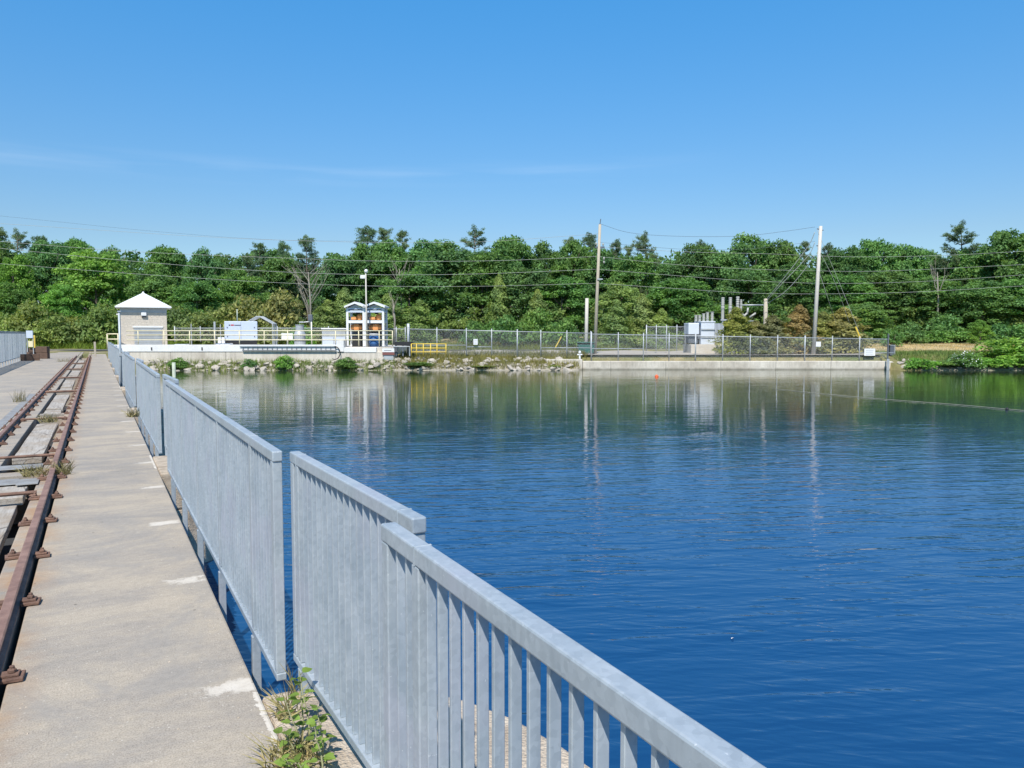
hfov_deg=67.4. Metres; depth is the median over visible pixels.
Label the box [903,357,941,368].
bush
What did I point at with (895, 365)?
terrain
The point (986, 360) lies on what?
bush
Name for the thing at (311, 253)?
tree
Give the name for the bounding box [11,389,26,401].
grass tuft
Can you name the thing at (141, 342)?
roller door
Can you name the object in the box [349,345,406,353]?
platform
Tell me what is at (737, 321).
cedar shrub
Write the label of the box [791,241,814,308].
pine tree
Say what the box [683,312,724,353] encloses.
transformer
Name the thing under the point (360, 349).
parapet
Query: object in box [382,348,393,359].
warning sign
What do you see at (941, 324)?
bush
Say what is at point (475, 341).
fence sign
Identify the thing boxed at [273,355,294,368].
bush
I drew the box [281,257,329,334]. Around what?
dead tree
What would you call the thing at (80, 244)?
broadleaf tree
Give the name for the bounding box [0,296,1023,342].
undergrowth
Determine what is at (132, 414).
grass tuft
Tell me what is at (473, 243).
pine tree
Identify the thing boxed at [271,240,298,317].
pine tree
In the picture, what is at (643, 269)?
broadleaf tree
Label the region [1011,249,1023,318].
broadleaf tree
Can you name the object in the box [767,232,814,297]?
service wire
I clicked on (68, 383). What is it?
trench cover
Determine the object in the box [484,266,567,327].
broadleaf tree
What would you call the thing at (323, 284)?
overhead wire
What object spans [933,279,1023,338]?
broadleaf tree
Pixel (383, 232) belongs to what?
pine tree
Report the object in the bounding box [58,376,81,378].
tie rod
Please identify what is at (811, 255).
overhead wire
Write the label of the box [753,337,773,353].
bush
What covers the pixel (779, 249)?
broadleaf tree
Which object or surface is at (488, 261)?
broadleaf tree
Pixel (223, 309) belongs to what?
bush
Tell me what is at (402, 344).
steel landing
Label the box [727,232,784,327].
broadleaf tree
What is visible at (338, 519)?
railing panel
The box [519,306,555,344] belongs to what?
bush
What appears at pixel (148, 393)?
railing panel
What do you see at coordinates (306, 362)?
rocks
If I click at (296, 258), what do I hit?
overhead wire
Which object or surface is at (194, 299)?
broadleaf tree
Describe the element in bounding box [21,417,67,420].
tie rod
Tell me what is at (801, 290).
broadleaf tree
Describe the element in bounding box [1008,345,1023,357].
bush
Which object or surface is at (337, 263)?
broadleaf tree
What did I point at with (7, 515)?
trench cover
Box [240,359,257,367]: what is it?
bush
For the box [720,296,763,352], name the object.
switchgear stand
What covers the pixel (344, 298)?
cedar shrub
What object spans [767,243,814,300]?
service wire
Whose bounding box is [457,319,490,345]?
bush
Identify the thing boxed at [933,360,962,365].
bush
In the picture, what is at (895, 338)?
bush
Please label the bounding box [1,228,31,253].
pine tree
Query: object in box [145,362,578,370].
shore gravel
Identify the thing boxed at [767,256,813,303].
service wire
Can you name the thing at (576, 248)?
broadleaf tree
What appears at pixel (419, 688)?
railing panel
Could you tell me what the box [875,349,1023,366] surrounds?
grass
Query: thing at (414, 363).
bush
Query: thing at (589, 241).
pine tree
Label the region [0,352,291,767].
deck
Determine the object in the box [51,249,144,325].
broadleaf tree
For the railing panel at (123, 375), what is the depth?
24.32 m
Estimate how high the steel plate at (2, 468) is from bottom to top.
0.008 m
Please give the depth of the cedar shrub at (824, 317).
65.22 m
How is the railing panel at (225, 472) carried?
on the piers
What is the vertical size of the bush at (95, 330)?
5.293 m
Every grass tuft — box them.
[9,461,55,477]
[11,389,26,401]
[37,411,59,422]
[42,459,75,474]
[121,407,139,416]
[242,718,333,767]
[256,681,321,721]
[277,659,298,700]
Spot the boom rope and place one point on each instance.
(902, 400)
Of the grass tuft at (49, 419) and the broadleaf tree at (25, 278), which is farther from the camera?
the broadleaf tree at (25, 278)
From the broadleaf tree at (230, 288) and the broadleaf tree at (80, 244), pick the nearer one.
the broadleaf tree at (230, 288)
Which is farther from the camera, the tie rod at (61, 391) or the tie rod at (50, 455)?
the tie rod at (61, 391)
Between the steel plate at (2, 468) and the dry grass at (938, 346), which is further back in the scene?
the dry grass at (938, 346)
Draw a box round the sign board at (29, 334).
[26,331,33,353]
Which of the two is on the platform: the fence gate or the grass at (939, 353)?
the fence gate
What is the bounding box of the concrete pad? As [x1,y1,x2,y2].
[216,343,232,344]
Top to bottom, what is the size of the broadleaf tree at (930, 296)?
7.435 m
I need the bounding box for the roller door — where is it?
[134,328,161,344]
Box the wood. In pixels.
[22,245,1017,329]
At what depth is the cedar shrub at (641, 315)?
82.08 m
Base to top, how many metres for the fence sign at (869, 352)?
0.560 m
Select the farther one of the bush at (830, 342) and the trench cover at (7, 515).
the bush at (830, 342)
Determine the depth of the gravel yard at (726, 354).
61.68 m
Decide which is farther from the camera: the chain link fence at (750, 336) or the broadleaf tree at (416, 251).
the broadleaf tree at (416, 251)
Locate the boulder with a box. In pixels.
[195,363,204,368]
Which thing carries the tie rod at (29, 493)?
on the deck
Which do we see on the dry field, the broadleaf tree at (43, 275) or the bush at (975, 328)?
the bush at (975, 328)
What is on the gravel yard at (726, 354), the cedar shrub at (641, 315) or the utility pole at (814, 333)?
the utility pole at (814, 333)
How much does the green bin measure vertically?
1.019 m
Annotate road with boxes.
[50,349,538,349]
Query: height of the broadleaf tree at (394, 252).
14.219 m
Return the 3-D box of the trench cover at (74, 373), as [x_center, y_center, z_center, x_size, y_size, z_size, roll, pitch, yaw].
[-18.331,-0.427,32.224,0.354,0.074,4.350,-2,4,-28]
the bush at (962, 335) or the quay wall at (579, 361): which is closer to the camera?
the quay wall at (579, 361)
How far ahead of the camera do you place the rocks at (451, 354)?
60.39 m
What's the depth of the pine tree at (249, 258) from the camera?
103.01 m
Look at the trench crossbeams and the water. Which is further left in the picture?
the trench crossbeams
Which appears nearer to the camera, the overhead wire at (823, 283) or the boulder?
the boulder
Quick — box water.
[135,369,1023,767]
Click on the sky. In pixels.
(897, 122)
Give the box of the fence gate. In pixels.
[388,327,405,342]
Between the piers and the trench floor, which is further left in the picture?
the trench floor
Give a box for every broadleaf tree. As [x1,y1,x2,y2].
[0,239,41,321]
[0,254,43,314]
[0,280,38,317]
[25,239,81,325]
[31,284,84,321]
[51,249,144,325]
[63,236,94,309]
[82,244,127,308]
[109,270,154,300]
[124,273,191,323]
[133,244,187,322]
[166,280,229,338]
[179,246,226,334]
[201,253,240,314]
[202,267,272,318]
[248,255,305,327]
[306,253,368,324]
[332,241,392,316]
[356,238,415,326]
[373,270,456,338]
[393,238,464,335]
[407,239,496,336]
[449,250,527,333]
[484,234,543,322]
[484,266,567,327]
[522,240,577,313]
[523,275,594,334]
[549,239,604,334]
[579,248,635,335]
[590,280,655,341]
[603,253,668,324]
[645,258,697,336]
[646,276,728,342]
[667,243,726,329]
[689,249,751,334]
[715,269,787,333]
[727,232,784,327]
[756,238,807,320]
[766,261,841,330]
[809,273,888,332]
[815,244,871,310]
[845,269,928,330]
[845,302,897,339]
[856,237,904,316]
[876,243,936,319]
[890,276,986,331]
[914,248,965,320]
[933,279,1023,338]
[938,243,1008,328]
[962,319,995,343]
[963,228,1023,325]
[982,277,1023,336]
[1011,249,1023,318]
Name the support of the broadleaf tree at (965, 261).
on the terrain at (895, 365)
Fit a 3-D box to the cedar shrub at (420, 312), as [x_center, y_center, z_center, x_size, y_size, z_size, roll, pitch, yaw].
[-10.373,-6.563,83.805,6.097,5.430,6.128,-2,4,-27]
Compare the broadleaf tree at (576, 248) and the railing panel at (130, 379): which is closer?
the railing panel at (130, 379)
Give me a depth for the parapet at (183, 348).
59.95 m
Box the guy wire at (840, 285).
[817,230,859,332]
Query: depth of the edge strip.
15.84 m
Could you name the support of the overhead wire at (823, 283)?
attached to the utility pole at (597, 287)
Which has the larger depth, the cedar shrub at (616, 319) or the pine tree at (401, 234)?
the pine tree at (401, 234)
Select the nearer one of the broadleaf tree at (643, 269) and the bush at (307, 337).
the bush at (307, 337)
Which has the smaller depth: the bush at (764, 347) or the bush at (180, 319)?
the bush at (764, 347)
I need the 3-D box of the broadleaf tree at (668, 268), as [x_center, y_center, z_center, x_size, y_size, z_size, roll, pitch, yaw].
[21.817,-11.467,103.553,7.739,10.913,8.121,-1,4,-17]
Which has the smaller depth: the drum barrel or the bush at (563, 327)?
the drum barrel
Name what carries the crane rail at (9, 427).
on the deck
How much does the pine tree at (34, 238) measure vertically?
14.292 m
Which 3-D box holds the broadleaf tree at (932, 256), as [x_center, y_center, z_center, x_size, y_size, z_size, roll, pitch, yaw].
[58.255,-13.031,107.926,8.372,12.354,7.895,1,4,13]
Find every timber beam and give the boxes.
[20,354,39,360]
[35,346,49,352]
[36,353,49,358]
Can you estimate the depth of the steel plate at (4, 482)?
8.25 m
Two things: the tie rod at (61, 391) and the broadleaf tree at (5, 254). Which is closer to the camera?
the tie rod at (61, 391)
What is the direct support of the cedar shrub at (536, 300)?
on the terrain at (895, 365)
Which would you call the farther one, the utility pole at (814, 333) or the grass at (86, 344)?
the grass at (86, 344)
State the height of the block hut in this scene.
4.568 m
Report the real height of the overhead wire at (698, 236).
1.092 m
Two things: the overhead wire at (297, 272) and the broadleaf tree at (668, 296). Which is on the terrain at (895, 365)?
the broadleaf tree at (668, 296)
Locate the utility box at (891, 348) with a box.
[889,345,894,355]
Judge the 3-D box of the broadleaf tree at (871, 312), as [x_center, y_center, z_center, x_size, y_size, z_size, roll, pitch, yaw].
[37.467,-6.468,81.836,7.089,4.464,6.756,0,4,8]
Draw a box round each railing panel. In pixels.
[0,331,6,366]
[6,331,17,364]
[17,332,26,360]
[109,343,111,362]
[111,344,113,367]
[114,346,117,374]
[118,348,124,386]
[124,352,135,407]
[136,360,161,457]
[162,374,178,455]
[165,380,286,700]
[290,451,425,767]
[381,522,765,767]
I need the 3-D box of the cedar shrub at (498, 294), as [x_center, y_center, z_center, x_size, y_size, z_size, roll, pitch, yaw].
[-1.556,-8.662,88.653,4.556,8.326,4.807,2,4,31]
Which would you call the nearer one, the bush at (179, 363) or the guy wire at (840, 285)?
the bush at (179, 363)
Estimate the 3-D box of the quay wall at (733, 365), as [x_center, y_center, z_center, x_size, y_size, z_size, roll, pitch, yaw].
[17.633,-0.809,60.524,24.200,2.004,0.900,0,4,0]
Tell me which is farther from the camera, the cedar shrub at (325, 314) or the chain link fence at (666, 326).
the cedar shrub at (325, 314)
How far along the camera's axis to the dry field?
71.86 m
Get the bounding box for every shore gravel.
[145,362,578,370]
[919,363,1023,370]
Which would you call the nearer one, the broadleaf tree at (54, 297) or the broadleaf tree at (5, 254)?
the broadleaf tree at (54, 297)
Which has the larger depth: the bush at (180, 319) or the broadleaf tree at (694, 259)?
the broadleaf tree at (694, 259)
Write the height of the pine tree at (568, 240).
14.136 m
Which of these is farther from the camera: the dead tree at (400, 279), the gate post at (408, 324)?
the dead tree at (400, 279)
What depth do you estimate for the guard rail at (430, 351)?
60.33 m
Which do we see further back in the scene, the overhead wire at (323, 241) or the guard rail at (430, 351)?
the overhead wire at (323, 241)
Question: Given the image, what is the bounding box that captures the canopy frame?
[248,316,276,344]
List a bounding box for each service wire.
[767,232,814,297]
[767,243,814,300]
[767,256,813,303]
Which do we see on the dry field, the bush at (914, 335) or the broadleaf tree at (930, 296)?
the bush at (914, 335)
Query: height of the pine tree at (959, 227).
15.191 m
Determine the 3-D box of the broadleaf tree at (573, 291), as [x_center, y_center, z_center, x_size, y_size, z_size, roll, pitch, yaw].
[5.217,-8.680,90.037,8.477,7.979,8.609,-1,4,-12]
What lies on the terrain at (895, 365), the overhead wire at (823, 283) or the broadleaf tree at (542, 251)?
the broadleaf tree at (542, 251)
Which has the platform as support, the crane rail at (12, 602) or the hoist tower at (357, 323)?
the hoist tower at (357, 323)
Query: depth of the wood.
114.14 m
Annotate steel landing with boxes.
[394,342,412,355]
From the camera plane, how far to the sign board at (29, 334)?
51.91 m
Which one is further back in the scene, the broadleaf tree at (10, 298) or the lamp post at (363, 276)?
the broadleaf tree at (10, 298)
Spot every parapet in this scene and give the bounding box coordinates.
[114,345,336,351]
[337,340,346,351]
[344,347,376,351]
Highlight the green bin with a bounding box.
[577,342,594,353]
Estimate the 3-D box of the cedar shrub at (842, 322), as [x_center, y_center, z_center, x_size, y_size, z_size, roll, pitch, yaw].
[27.859,-4.502,65.360,6.276,4.162,6.308,-3,4,-35]
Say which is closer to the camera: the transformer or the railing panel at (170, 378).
the railing panel at (170, 378)
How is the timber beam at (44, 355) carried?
on the deck
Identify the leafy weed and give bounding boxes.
[273,667,335,767]
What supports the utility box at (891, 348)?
on the terrain at (895, 365)
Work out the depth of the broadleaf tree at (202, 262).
100.10 m
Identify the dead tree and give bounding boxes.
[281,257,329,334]
[388,291,398,344]
[389,256,410,339]
[928,262,948,316]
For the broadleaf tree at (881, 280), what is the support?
on the terrain at (895, 365)
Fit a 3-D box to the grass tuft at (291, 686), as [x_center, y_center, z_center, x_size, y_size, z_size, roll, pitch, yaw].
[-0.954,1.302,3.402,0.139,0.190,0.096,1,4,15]
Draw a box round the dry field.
[852,344,989,351]
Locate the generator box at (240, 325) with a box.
[224,309,257,344]
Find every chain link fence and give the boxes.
[174,326,328,341]
[408,327,590,357]
[591,332,893,360]
[646,325,685,350]
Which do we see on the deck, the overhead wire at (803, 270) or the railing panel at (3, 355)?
the railing panel at (3, 355)
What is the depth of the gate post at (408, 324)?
61.69 m
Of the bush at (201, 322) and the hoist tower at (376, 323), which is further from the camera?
the bush at (201, 322)
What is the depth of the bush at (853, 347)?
64.23 m
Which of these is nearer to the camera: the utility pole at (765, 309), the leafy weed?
the leafy weed
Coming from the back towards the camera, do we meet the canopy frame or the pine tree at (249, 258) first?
the pine tree at (249, 258)
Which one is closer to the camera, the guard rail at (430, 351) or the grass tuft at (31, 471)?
the grass tuft at (31, 471)
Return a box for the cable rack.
[240,346,339,359]
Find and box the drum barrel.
[369,333,378,346]
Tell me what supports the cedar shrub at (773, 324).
on the terrain at (895, 365)
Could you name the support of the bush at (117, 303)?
on the terrain at (895, 365)
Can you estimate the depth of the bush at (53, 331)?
80.85 m
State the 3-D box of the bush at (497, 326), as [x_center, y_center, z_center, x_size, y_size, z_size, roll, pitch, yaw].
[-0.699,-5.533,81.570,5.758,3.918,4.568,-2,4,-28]
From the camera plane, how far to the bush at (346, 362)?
58.38 m
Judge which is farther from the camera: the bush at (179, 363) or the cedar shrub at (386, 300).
the cedar shrub at (386, 300)
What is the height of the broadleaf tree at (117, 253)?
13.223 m
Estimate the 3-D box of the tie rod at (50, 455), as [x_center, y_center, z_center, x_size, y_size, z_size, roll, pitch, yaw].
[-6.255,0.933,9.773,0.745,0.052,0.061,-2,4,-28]
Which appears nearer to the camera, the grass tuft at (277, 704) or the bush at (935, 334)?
the grass tuft at (277, 704)
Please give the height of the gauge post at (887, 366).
4.253 m
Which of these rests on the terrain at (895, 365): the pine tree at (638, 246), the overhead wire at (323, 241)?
the pine tree at (638, 246)
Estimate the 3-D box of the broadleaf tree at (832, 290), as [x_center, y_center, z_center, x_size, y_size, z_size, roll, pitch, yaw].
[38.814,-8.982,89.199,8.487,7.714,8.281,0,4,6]
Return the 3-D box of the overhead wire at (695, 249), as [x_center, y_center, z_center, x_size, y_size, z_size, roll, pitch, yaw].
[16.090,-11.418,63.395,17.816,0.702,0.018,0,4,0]
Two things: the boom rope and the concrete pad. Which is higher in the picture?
the concrete pad
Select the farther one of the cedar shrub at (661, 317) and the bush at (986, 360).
the cedar shrub at (661, 317)
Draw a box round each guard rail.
[106,333,118,348]
[126,330,392,345]
[411,343,446,356]
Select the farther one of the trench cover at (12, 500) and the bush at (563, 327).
the bush at (563, 327)
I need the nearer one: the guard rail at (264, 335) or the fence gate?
the guard rail at (264, 335)
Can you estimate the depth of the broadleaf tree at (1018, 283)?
84.80 m
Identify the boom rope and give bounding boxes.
[773,388,1023,410]
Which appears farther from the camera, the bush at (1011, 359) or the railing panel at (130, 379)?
the bush at (1011, 359)
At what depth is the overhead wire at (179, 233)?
89.05 m
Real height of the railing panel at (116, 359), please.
1.430 m
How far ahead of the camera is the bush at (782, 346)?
62.80 m
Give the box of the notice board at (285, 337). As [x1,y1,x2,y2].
[281,333,292,338]
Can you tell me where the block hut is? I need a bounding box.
[115,292,171,344]
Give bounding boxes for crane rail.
[0,355,76,444]
[0,355,91,684]
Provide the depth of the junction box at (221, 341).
61.80 m
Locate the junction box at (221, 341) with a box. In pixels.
[218,337,224,342]
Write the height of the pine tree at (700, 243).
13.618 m
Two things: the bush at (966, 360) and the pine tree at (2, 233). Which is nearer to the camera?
the bush at (966, 360)
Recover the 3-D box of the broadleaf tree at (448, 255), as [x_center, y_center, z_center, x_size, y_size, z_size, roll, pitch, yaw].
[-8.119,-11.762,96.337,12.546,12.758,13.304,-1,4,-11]
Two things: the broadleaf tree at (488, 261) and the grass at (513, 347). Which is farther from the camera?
the broadleaf tree at (488, 261)
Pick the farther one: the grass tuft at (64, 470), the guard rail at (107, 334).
the guard rail at (107, 334)
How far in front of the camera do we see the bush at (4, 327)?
82.45 m
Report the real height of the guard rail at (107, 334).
1.249 m
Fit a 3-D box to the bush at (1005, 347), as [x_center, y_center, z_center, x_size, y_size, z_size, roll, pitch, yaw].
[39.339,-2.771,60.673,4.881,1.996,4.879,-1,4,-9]
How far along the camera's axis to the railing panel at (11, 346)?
42.32 m
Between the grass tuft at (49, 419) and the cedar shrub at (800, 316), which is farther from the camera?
the cedar shrub at (800, 316)
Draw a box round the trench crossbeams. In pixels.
[0,360,85,523]
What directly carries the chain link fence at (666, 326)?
on the gravel yard at (625, 352)
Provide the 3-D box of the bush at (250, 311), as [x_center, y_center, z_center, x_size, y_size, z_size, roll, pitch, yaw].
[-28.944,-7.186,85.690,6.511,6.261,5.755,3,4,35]
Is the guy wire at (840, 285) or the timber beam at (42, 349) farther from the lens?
the guy wire at (840, 285)
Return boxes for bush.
[0,312,25,330]
[3,298,56,345]
[26,312,84,346]
[58,315,92,342]
[75,301,120,344]
[94,299,126,336]
[166,357,190,368]
[167,304,198,344]
[180,310,225,344]
[195,303,244,336]
[222,292,279,334]
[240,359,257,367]
[257,324,288,344]
[261,286,308,332]
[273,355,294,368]
[288,323,316,344]
[334,357,357,368]
[404,362,432,365]
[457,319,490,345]
[483,314,529,347]
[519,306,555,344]
[546,317,583,346]
[717,330,760,353]
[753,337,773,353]
[765,333,795,353]
[787,325,826,353]
[818,332,845,352]
[822,329,873,352]
[879,328,905,345]
[891,321,932,344]
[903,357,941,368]
[922,329,952,342]
[924,313,964,340]
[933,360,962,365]
[944,330,979,341]
[945,351,987,368]
[973,336,1023,356]
[976,357,1014,366]
[981,323,1023,341]
[987,355,1023,367]
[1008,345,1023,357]
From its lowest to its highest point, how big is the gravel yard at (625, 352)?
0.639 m
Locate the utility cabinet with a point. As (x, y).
(328, 342)
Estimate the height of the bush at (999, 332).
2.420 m
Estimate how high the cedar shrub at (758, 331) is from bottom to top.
3.001 m
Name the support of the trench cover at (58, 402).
on the trench crossbeams
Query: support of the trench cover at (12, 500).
on the deck
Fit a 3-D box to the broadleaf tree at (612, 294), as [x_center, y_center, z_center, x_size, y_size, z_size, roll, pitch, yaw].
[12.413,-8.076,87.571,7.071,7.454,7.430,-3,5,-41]
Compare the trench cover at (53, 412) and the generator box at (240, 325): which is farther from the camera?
the generator box at (240, 325)
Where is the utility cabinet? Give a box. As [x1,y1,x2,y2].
[321,328,345,344]
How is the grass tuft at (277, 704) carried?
on the piers
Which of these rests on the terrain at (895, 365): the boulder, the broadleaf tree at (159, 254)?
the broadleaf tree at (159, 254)
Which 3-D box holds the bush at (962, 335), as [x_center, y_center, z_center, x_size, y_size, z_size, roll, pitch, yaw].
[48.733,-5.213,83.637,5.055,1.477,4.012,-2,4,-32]
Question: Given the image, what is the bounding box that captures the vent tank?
[294,325,305,344]
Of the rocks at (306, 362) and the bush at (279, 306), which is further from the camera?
the bush at (279, 306)
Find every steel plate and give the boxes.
[0,463,43,470]
[0,478,18,485]
[15,478,38,485]
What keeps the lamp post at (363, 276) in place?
on the platform
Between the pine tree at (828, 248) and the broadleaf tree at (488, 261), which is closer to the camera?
the broadleaf tree at (488, 261)
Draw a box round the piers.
[108,359,589,767]
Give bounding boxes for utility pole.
[584,298,588,353]
[593,219,604,353]
[763,299,767,323]
[811,226,822,353]
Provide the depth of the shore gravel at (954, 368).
58.65 m
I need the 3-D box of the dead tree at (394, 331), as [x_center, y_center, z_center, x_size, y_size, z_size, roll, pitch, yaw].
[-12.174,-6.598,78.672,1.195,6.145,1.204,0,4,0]
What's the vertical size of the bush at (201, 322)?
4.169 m
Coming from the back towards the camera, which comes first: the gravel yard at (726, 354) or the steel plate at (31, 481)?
the gravel yard at (726, 354)
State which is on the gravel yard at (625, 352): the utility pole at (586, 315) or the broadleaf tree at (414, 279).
the utility pole at (586, 315)
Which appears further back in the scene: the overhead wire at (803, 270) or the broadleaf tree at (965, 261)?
the broadleaf tree at (965, 261)
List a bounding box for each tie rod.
[0,453,54,459]
[0,490,36,496]
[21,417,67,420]
[45,390,76,392]
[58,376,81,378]
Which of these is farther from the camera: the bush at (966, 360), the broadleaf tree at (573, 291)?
the broadleaf tree at (573, 291)
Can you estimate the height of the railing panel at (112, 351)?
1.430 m
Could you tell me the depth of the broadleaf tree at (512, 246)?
101.25 m
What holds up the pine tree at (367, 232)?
on the terrain at (895, 365)
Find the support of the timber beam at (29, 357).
on the deck
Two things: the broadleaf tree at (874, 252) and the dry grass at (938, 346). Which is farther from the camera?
the broadleaf tree at (874, 252)
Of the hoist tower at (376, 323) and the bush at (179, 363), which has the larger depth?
the hoist tower at (376, 323)
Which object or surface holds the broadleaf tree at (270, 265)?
on the terrain at (895, 365)
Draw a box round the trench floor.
[0,389,73,573]
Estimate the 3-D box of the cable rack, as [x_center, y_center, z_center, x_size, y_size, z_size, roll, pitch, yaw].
[-17.286,-2.431,59.840,7.863,1.082,0.155,0,4,0]
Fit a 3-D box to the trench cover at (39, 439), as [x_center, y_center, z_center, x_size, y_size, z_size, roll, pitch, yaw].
[-7.353,0.880,11.942,0.341,0.082,4.350,-2,4,-28]
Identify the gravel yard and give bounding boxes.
[427,350,883,353]
[583,354,876,354]
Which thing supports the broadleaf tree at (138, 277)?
on the terrain at (895, 365)
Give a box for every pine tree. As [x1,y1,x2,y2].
[0,227,9,278]
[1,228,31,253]
[29,234,53,304]
[240,252,261,308]
[246,242,273,299]
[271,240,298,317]
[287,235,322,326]
[350,225,378,299]
[371,226,394,298]
[394,228,414,312]
[457,224,489,308]
[558,236,577,313]
[576,232,603,322]
[609,239,622,261]
[619,244,640,292]
[627,230,661,335]
[695,239,706,309]
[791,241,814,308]
[820,242,833,298]
[929,219,983,286]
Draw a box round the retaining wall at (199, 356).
[129,351,397,361]
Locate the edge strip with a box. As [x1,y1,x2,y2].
[0,394,34,429]
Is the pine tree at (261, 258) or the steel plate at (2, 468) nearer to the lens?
the steel plate at (2, 468)
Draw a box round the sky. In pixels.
[0,0,1023,309]
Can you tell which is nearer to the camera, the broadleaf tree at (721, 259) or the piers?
the piers
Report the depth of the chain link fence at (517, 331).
61.36 m
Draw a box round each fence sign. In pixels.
[473,339,477,344]
[864,349,874,355]
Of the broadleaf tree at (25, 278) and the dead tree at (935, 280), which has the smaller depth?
the dead tree at (935, 280)
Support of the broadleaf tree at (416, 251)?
on the terrain at (895, 365)
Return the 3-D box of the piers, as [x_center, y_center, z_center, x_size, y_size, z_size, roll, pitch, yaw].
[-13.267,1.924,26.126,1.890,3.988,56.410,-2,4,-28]
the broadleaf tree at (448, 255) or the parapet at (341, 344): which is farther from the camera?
the broadleaf tree at (448, 255)
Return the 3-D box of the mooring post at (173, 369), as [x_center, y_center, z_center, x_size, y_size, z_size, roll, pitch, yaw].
[-21.738,0.334,49.455,0.217,3.450,0.217,-2,4,-28]
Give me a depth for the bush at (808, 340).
63.74 m
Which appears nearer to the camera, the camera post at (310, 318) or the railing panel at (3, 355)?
the railing panel at (3, 355)
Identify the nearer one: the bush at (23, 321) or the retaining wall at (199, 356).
the retaining wall at (199, 356)
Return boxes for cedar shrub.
[308,299,349,344]
[323,287,357,341]
[371,293,416,343]
[397,299,442,346]
[482,273,511,342]
[522,289,551,342]
[597,299,639,347]
[624,293,662,347]
[643,308,682,348]
[706,307,766,353]
[737,320,776,353]
[762,315,800,353]
[783,304,825,353]
[809,311,842,353]
[817,307,881,353]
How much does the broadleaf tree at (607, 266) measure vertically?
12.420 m
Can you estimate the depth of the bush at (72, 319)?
82.13 m
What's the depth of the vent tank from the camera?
62.53 m
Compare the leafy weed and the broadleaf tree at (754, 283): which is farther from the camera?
the broadleaf tree at (754, 283)
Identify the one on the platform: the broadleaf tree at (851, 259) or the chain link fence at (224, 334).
the chain link fence at (224, 334)
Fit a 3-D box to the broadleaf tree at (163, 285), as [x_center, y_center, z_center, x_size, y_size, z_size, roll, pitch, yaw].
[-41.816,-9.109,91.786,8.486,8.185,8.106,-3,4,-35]
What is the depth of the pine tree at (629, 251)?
106.84 m
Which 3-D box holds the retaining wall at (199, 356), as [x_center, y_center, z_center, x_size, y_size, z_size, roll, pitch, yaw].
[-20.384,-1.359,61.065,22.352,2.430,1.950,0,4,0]
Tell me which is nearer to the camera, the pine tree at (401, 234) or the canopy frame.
the canopy frame
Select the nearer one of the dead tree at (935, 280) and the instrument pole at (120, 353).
the instrument pole at (120, 353)
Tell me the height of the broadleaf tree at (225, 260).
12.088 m
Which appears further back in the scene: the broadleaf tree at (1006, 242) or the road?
the broadleaf tree at (1006, 242)
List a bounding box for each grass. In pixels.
[26,339,206,348]
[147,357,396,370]
[190,339,630,350]
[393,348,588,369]
[860,342,1021,351]
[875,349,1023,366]
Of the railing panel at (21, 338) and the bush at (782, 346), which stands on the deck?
the railing panel at (21, 338)
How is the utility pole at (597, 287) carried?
on the gravel yard at (625, 352)
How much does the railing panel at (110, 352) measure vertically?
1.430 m
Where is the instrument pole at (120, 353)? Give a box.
[117,311,122,386]
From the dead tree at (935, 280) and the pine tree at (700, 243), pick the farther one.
the pine tree at (700, 243)
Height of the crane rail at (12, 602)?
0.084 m
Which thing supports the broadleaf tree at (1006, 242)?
on the terrain at (895, 365)
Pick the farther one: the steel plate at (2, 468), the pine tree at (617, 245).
the pine tree at (617, 245)
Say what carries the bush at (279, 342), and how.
on the terrain at (895, 365)
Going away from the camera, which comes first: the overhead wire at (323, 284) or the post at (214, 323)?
the overhead wire at (323, 284)
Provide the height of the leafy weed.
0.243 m
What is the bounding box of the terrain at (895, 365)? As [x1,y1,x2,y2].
[35,325,1022,369]
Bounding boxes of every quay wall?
[546,359,581,369]
[582,361,891,369]
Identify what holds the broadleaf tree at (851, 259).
on the terrain at (895, 365)
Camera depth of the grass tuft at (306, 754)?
2.89 m
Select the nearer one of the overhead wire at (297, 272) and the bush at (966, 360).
the bush at (966, 360)
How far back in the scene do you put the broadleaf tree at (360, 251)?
103.44 m
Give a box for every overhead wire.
[0,223,589,242]
[0,241,596,261]
[0,248,593,274]
[5,216,374,241]
[9,264,593,286]
[599,283,1014,293]
[600,269,1015,283]
[601,241,814,249]
[602,224,811,236]
[607,257,1023,271]
[610,247,1022,256]
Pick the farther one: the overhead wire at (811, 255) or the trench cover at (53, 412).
the overhead wire at (811, 255)
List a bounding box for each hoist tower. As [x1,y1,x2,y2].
[344,302,368,346]
[363,302,388,346]
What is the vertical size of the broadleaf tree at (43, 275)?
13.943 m
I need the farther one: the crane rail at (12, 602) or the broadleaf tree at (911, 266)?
the broadleaf tree at (911, 266)
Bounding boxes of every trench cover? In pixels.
[0,485,28,506]
[0,505,16,552]
[12,423,58,464]
[43,410,61,414]
[46,395,69,410]
[61,380,74,387]
[69,371,80,376]
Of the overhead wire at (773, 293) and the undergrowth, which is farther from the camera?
the undergrowth
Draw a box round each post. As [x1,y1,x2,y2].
[172,362,175,376]
[213,322,215,344]
[299,315,312,329]
[360,269,367,346]
[407,323,409,355]
[886,334,888,369]
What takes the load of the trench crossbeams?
on the trench floor
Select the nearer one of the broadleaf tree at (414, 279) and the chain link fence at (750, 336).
the chain link fence at (750, 336)

